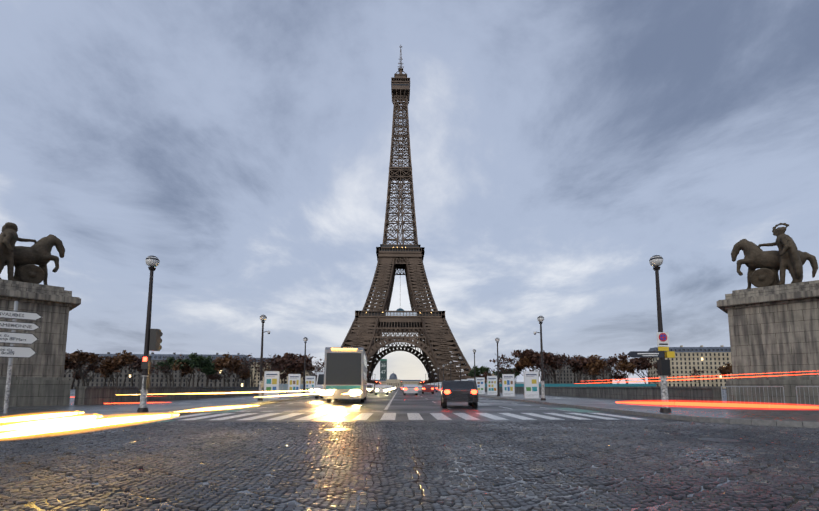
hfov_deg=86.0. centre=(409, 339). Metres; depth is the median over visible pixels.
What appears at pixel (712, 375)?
red light trail
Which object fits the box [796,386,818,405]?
crowd barrier
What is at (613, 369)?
tree
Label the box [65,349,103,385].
tree
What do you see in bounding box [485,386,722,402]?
parapet wall
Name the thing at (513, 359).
tree
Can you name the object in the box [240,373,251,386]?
tree
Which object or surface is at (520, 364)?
tree
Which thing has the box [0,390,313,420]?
pavement
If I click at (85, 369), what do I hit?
tree
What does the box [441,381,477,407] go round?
dark car
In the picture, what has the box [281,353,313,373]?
tree
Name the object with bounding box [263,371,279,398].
exhibition panel
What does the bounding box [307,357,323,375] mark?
tree
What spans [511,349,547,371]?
tree
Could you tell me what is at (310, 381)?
exhibition panel
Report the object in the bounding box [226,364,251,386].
tree
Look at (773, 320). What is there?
statue
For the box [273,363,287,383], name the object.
tree
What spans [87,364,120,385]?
tree
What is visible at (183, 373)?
tree
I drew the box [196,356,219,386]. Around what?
tree
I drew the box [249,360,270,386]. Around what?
tree
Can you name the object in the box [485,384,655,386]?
site hoarding
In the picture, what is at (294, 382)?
exhibition panel
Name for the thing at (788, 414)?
pavement
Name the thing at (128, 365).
tree
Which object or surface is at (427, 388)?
leaving car
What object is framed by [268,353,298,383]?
tree
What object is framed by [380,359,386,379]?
tour montparnasse
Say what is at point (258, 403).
kerb
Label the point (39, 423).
warm light trail
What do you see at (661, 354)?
street lamp
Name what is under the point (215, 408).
warm light trail
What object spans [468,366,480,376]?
tree
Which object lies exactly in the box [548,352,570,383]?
tree
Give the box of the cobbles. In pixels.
[0,421,818,510]
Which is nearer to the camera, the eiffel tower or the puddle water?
the puddle water
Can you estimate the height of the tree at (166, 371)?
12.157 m
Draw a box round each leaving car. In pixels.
[403,384,417,394]
[422,385,433,393]
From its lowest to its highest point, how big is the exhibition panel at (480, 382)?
2.270 m
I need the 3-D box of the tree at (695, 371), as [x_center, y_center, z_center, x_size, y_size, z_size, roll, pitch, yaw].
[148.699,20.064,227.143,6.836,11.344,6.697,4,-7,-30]
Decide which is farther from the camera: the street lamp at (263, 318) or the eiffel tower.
the eiffel tower
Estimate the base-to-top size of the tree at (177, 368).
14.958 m
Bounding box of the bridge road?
[161,388,685,421]
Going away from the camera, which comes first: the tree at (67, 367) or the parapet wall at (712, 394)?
the parapet wall at (712, 394)
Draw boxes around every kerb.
[0,396,319,425]
[438,391,818,427]
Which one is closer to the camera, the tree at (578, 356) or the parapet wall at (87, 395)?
the parapet wall at (87, 395)
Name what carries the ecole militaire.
on the ground
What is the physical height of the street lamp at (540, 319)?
6.215 m
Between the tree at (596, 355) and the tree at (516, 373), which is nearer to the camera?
the tree at (596, 355)
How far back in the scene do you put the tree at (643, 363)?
206.90 m
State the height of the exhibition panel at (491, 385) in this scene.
2.270 m
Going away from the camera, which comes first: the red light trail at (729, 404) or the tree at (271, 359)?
the red light trail at (729, 404)
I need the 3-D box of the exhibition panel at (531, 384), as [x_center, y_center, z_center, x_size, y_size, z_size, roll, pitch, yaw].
[10.159,3.799,36.584,1.300,2.270,0.500,0,-6,-1]
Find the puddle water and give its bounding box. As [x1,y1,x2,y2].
[0,422,818,510]
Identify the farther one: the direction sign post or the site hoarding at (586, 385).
the site hoarding at (586, 385)
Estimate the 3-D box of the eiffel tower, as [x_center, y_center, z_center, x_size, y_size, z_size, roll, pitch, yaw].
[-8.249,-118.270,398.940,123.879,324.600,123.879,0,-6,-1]
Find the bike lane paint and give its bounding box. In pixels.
[115,408,599,424]
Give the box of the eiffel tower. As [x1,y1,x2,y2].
[341,46,473,382]
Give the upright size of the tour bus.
3.738 m
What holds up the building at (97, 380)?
on the ground
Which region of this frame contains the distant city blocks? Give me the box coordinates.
[434,372,540,383]
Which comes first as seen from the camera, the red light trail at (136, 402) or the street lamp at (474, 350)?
the red light trail at (136, 402)
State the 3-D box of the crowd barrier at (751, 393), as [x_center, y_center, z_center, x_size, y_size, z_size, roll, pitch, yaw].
[15.382,2.597,19.727,2.240,0.990,0.560,-5,-8,38]
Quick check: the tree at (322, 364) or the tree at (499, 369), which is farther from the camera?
the tree at (322, 364)
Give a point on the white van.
(319, 386)
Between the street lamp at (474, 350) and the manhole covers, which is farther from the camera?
the street lamp at (474, 350)
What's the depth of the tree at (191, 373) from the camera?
220.50 m
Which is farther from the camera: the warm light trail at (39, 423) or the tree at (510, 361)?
the tree at (510, 361)
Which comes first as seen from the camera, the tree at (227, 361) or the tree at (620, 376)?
the tree at (227, 361)
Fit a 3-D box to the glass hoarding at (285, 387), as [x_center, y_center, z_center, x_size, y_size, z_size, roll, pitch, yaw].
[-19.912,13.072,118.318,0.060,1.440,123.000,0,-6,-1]
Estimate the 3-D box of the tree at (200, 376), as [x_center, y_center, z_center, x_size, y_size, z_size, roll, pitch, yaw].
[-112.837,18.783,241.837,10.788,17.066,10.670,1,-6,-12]
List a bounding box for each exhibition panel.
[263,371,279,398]
[287,374,300,396]
[305,376,315,394]
[476,377,484,393]
[487,376,496,394]
[502,374,515,396]
[523,371,540,398]
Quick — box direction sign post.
[0,301,41,413]
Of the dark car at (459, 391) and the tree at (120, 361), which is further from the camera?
the tree at (120, 361)
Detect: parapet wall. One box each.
[74,386,263,404]
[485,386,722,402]
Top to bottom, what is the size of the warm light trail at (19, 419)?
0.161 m
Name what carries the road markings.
on the bridge road
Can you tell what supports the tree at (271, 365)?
on the pavement at (118, 409)
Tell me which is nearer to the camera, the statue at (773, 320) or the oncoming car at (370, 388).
the statue at (773, 320)
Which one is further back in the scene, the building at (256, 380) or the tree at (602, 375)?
the building at (256, 380)
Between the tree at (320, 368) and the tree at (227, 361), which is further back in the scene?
the tree at (320, 368)
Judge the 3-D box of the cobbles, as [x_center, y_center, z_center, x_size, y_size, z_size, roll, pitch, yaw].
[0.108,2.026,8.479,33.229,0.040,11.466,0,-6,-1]
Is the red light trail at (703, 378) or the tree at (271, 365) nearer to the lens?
the red light trail at (703, 378)
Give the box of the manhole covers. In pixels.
[304,407,740,442]
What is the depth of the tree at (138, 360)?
236.89 m
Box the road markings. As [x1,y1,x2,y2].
[156,390,641,419]
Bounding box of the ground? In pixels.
[71,387,725,421]
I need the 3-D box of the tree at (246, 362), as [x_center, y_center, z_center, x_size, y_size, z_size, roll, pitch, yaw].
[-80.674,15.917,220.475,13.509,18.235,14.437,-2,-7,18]
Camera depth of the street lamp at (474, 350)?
61.07 m
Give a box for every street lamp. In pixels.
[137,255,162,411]
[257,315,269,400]
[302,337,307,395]
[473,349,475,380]
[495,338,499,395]
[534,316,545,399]
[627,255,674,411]
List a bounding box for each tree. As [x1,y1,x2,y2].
[64,362,80,375]
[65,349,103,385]
[71,361,83,388]
[72,372,86,385]
[76,366,90,385]
[86,362,100,385]
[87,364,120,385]
[95,350,136,385]
[100,366,118,385]
[122,363,137,385]
[124,355,141,385]
[148,363,158,376]
[153,364,172,386]
[154,357,180,386]
[156,356,173,386]
[172,357,189,386]
[175,352,205,386]
[180,353,197,386]
[180,367,195,386]
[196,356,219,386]
[197,360,212,386]
[208,373,223,386]
[211,352,239,386]
[220,369,233,386]
[226,362,249,386]
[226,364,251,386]
[239,353,258,386]
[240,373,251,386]
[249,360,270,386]
[253,363,274,371]
[263,354,282,369]
[264,361,277,369]
[267,367,286,378]
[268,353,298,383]
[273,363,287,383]
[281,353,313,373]
[284,361,315,377]
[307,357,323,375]
[313,365,323,377]
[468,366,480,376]
[478,371,491,383]
[479,366,491,374]
[489,353,509,373]
[489,367,506,378]
[492,367,510,375]
[496,358,514,373]
[500,349,519,378]
[509,369,521,383]
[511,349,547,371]
[514,356,532,374]
[543,352,565,383]
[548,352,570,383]
[567,357,595,382]
[571,354,589,383]
[582,355,607,383]
[583,354,607,383]
[598,369,606,381]
[602,361,622,383]
[604,352,636,383]
[605,362,617,383]
[612,371,626,383]
[616,360,636,383]
[631,350,656,383]
[688,367,703,385]
[717,362,732,377]
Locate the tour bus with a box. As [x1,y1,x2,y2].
[323,347,366,402]
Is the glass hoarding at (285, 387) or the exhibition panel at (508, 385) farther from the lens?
the glass hoarding at (285, 387)
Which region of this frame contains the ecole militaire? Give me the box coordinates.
[374,373,421,386]
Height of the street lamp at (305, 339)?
6.215 m
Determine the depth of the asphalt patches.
26.25 m
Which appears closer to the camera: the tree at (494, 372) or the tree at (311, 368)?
the tree at (311, 368)
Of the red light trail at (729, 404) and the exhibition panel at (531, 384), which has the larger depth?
the exhibition panel at (531, 384)
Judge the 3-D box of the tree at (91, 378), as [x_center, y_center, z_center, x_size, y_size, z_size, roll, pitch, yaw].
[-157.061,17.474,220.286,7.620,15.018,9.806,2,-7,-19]
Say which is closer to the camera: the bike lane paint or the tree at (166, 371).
the bike lane paint
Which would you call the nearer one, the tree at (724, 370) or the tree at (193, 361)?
the tree at (193, 361)
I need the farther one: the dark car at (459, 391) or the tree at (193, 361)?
the tree at (193, 361)
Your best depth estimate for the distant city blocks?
2482.38 m
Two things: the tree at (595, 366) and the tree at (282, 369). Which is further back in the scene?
the tree at (282, 369)
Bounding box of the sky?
[0,0,818,383]
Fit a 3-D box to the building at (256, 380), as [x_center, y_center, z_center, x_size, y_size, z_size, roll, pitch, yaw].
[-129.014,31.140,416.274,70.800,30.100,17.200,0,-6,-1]
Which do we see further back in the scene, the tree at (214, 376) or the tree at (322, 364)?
the tree at (322, 364)
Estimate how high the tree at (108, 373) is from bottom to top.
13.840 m
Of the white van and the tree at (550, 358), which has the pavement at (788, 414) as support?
the tree at (550, 358)
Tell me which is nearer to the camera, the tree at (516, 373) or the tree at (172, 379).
the tree at (172, 379)
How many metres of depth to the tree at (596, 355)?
223.44 m
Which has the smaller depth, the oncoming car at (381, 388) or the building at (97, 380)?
the oncoming car at (381, 388)
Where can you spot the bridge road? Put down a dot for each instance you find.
(375, 405)
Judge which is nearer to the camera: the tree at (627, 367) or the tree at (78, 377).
the tree at (627, 367)
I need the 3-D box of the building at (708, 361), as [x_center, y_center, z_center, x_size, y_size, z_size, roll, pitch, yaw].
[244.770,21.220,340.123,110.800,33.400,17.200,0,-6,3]
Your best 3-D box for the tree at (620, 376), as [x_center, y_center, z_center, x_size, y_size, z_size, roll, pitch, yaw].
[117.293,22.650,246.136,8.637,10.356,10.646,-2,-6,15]
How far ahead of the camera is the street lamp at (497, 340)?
46.51 m
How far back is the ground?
14.47 m
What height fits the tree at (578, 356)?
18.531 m
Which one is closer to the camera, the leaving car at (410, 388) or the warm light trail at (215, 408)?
the warm light trail at (215, 408)
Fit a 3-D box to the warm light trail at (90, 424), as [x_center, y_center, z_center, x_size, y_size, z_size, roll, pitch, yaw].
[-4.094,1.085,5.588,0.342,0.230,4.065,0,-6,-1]
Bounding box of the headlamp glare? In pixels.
[309,389,358,395]
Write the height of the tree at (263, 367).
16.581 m
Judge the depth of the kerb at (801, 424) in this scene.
14.32 m
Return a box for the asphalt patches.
[304,400,491,407]
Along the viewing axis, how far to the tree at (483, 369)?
297.70 m
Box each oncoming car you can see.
[367,385,372,393]
[375,385,387,394]
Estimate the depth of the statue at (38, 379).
22.93 m
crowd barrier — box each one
[721,386,785,408]
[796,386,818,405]
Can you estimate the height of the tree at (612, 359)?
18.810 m
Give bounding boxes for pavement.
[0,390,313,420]
[478,389,818,421]
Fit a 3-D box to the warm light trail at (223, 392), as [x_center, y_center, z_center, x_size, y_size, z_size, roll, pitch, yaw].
[-9.602,3.437,28.876,1.842,0.175,20.699,-1,-6,12]
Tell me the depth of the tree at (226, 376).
235.07 m
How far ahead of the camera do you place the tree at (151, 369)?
206.78 m
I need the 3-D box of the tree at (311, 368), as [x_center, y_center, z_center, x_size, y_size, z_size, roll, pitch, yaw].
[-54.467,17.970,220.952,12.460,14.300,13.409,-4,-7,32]
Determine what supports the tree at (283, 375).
on the pavement at (118, 409)
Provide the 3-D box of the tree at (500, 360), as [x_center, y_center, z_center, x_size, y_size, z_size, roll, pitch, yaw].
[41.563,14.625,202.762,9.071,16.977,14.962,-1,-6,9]
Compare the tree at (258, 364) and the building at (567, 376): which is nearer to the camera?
the tree at (258, 364)
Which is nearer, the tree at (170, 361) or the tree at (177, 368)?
the tree at (177, 368)
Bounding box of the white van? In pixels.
[314,372,323,398]
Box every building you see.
[64,352,250,388]
[250,356,312,386]
[543,357,610,383]
[647,345,732,388]
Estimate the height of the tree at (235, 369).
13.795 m
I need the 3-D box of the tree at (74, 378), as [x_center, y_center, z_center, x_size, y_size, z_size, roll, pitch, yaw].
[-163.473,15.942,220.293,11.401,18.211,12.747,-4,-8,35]
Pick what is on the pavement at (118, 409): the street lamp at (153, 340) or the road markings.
the street lamp at (153, 340)
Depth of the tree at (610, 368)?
226.53 m
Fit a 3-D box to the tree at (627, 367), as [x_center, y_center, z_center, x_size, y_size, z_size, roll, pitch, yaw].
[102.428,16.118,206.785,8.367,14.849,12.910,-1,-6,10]
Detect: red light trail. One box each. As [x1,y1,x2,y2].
[104,402,164,403]
[577,374,805,383]
[592,371,807,380]
[616,399,818,410]
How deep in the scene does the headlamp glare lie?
26.03 m
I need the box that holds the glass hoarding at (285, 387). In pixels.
[279,384,315,393]
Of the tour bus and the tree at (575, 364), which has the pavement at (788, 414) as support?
the tree at (575, 364)
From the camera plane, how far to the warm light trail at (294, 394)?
20.96 m
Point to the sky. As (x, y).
(558, 148)
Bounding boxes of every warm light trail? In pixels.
[0,411,83,424]
[0,412,178,439]
[0,413,102,432]
[119,390,315,394]
[174,405,258,412]
[254,392,329,397]
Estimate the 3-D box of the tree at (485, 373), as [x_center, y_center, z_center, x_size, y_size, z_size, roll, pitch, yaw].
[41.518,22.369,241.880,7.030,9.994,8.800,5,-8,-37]

